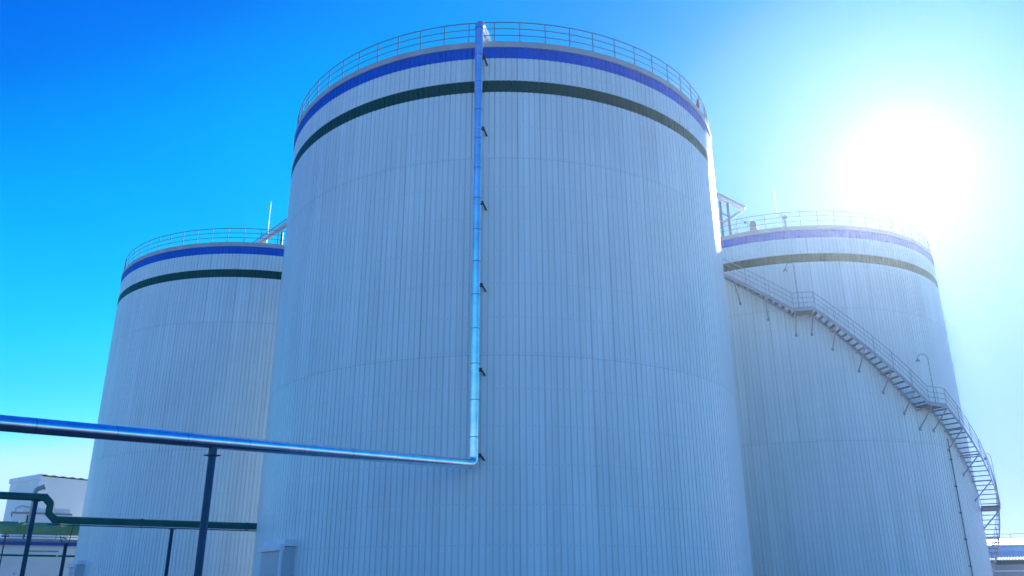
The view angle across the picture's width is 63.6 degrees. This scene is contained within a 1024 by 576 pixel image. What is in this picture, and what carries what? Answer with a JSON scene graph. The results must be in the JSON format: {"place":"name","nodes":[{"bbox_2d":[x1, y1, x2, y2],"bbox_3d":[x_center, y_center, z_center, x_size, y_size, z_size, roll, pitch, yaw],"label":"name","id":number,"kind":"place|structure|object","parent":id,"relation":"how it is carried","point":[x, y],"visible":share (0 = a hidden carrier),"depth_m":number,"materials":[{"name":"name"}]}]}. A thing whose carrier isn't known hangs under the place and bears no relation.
{"place":"outdoors","nodes":[
{"label":"outdoors","id":0,"kind":"place"},
{"bbox_2d":[0,474,87,539],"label":"tall white building","id":1,"kind":"structure","parent":0,"point":[63,492],"depth_m":96.11,"materials":[{"name":"white metal"}]},
{"bbox_2d":[0,0,1023,545],"label":"sky","id":2,"kind":"structure","parent":0,"point":[125,125],"materials":[{"name":"blue"}]},
{"bbox_2d":[986,533,1023,564],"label":"blue building","id":3,"kind":"structure","parent":0,"point":[1014,544],"depth_m":94.63,"materials":[{"name":"paint"}]},
{"label":"ground","id":4,"kind":"structure","parent":0,"visible":0},
{"bbox_2d":[0,533,8,564],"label":"post","id":5,"kind":"object","parent":4,"relation":"on","point":[5,534],"visible":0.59,"depth_m":69.22,"materials":[{"name":"metal"}]},
{"bbox_2d":[19,500,39,575],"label":"pipe post","id":6,"kind":"object","parent":4,"relation":"on","point":[28,539],"visible":1,"depth_m":37.24,"materials":[{"name":"grey metal"}]},
{"bbox_2d":[0,492,256,530],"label":"green pipe","id":7,"kind":"object","parent":6,"relation":"on","point":[50,514],"visible":0.85,"depth_m":39.14,"materials":[{"name":"metal"}]},
{"bbox_2d":[0,533,77,575],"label":"building","id":8,"kind":"structure","parent":4,"relation":"on","point":[35,566],"depth_m":75.02,"materials":[{"name":"white paint"}]},
{"bbox_2d":[0,554,74,556],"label":"thin green pipe","id":9,"kind":"object","parent":8,"relation":"attached to","point":[37,555],"visible":0.4,"depth_m":71.78,"materials":[{"name":"metal"}]},
{"bbox_2d":[0,484,79,534],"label":"green duct","id":10,"kind":"object","parent":4,"relation":"on","point":[10,527],"visible":0.34,"depth_m":67.21,"materials":[{"name":"metal"}]},
{"bbox_2d":[8,505,71,539],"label":"annex","id":11,"kind":"object","parent":4,"relation":"on","point":[23,516],"visible":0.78,"depth_m":87.91,"materials":[{"name":"metal"}]},
{"bbox_2d":[59,524,73,575],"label":"pipe post","id":12,"kind":"object","parent":4,"relation":"on","point":[63,559],"visible":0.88,"depth_m":43.41,"materials":[{"name":"metal"}]},
{"bbox_2d":[67,560,85,575],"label":"access porch","id":13,"kind":"object","parent":4,"relation":"on","point":[76,567],"visible":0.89,"depth_m":54.72,"materials":[{"name":"white metal"}]},
{"bbox_2d":[164,529,175,575],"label":"pipe post","id":14,"kind":"object","parent":4,"relation":"on","point":[168,552],"visible":1,"depth_m":40.16,"materials":[{"name":"metal"}]},
{"bbox_2d":[74,228,285,575],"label":"storage tank","id":15,"kind":"object","parent":4,"relation":"on","point":[192,345],"visible":0.52,"depth_m":56.13,"materials":[{"name":"white metal"}]},
{"bbox_2d":[254,219,286,244],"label":"pipe bridge","id":16,"kind":"structure","parent":15,"relation":"on","point":[281,227],"depth_m":60.27,"materials":[{"name":"metal"}]},
{"bbox_2d":[257,539,297,575],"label":"access porch","id":17,"kind":"object","parent":4,"relation":"on","point":[277,557],"visible":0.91,"depth_m":33.23,"materials":[{"name":"white metal"}]},
{"bbox_2d":[252,22,752,575],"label":"storage tank","id":18,"kind":"object","parent":4,"relation":"on","point":[608,430],"visible":0.98,"depth_m":34.69,"materials":[{"name":"white metal"}]},
{"bbox_2d":[0,21,490,468],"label":"insulated pipe","id":19,"kind":"object","parent":18,"relation":"attached to","point":[29,425],"visible":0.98,"depth_m":26.63,"materials":[{"name":"metal"}]},
{"bbox_2d":[719,211,992,575],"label":"storage tank","id":20,"kind":"object","parent":4,"relation":"on","point":[848,468],"visible":0.6,"depth_m":53.24,"materials":[{"name":"white metal"}]},
{"bbox_2d":[716,192,746,236],"bbox_3d":[13.492,-5.454,58.165,3.866,3.245,13.849,-12,-23,29],"label":"metal frame","id":21,"kind":"object","parent":20,"relation":"on","point":[727,201],"visible":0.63,"depth_m":59.63,"materials":[{"name":"metal"}]},
{"bbox_2d":[749,221,756,230],"bbox_3d":[17.023,-4.227,58.273,0.540,0.970,0.532,0,-20,0],"label":"roof vent","id":22,"kind":"object","parent":20,"relation":"on","point":[752,224],"visible":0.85,"depth_m":58.13,"materials":[{"name":"grey metal"}]},
{"bbox_2d":[783,215,786,226],"bbox_3d":[19.113,-4.527,57.706,0.320,1.130,0.320,0,-20,0],"label":"breather pipe","id":23,"kind":"object","parent":20,"relation":"on","point":[785,220],"visible":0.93,"depth_m":57.70,"materials":[{"name":"metal"}]},
{"bbox_2d":[722,258,1000,572],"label":"spiral staircase","id":24,"kind":"structure","parent":20,"relation":"attached to","point":[930,406],"depth_m":53.88,"materials":[{"name":"grey metal"}]},
{"bbox_2d":[783,263,798,306],"bbox_3d":[18.408,-0.121,54.610,0.292,3.292,0.787,15,-25,-36],"label":"stair lamp","id":25,"kind":"object","parent":24,"relation":"attached to","point":[784,270],"visible":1,"depth_m":54.63,"materials":[{"name":"grey metal"}]},
{"bbox_2d":[915,354,935,402],"bbox_3d":[26.598,5.849,53.253,0.778,3.292,0.292,0,-20,0],"label":"stair lamp","id":26,"kind":"object","parent":24,"relation":"attached to","point":[917,360],"visible":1,"depth_m":53.37,"materials":[{"name":"grey metal"}]},
{"bbox_2d":[984,453,1000,505],"bbox_3d":[32.730,13.014,56.388,0.788,3.542,0.292,9,-22,-24],"label":"stair lamp","id":27,"kind":"object","parent":24,"relation":"attached to","point":[994,476],"visible":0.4,"depth_m":56.62,"materials":[{"name":"grey metal"}]},
{"bbox_2d":[947,439,972,575],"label":"cable conduit","id":28,"kind":"object","parent":20,"relation":"attached to","point":[960,510],"visible":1,"depth_m":52.41,"materials":[{"name":"metal"}]},
{"bbox_2d":[989,551,1023,575],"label":"lean to canopy","id":29,"kind":"object","parent":4,"relation":"on","point":[1009,570],"visible":0.07,"depth_m":90.73,"materials":[{"name":"grey metal"}]},
{"label":"road","id":30,"kind":"structure","parent":0,"visible":0},
{"bbox_2d":[194,447,220,575],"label":"pipe support","id":31,"kind":"object","parent":30,"relation":"on","point":[212,455],"visible":1,"depth_m":21.87,"materials":[{"name":"teal paint"}]}
]}

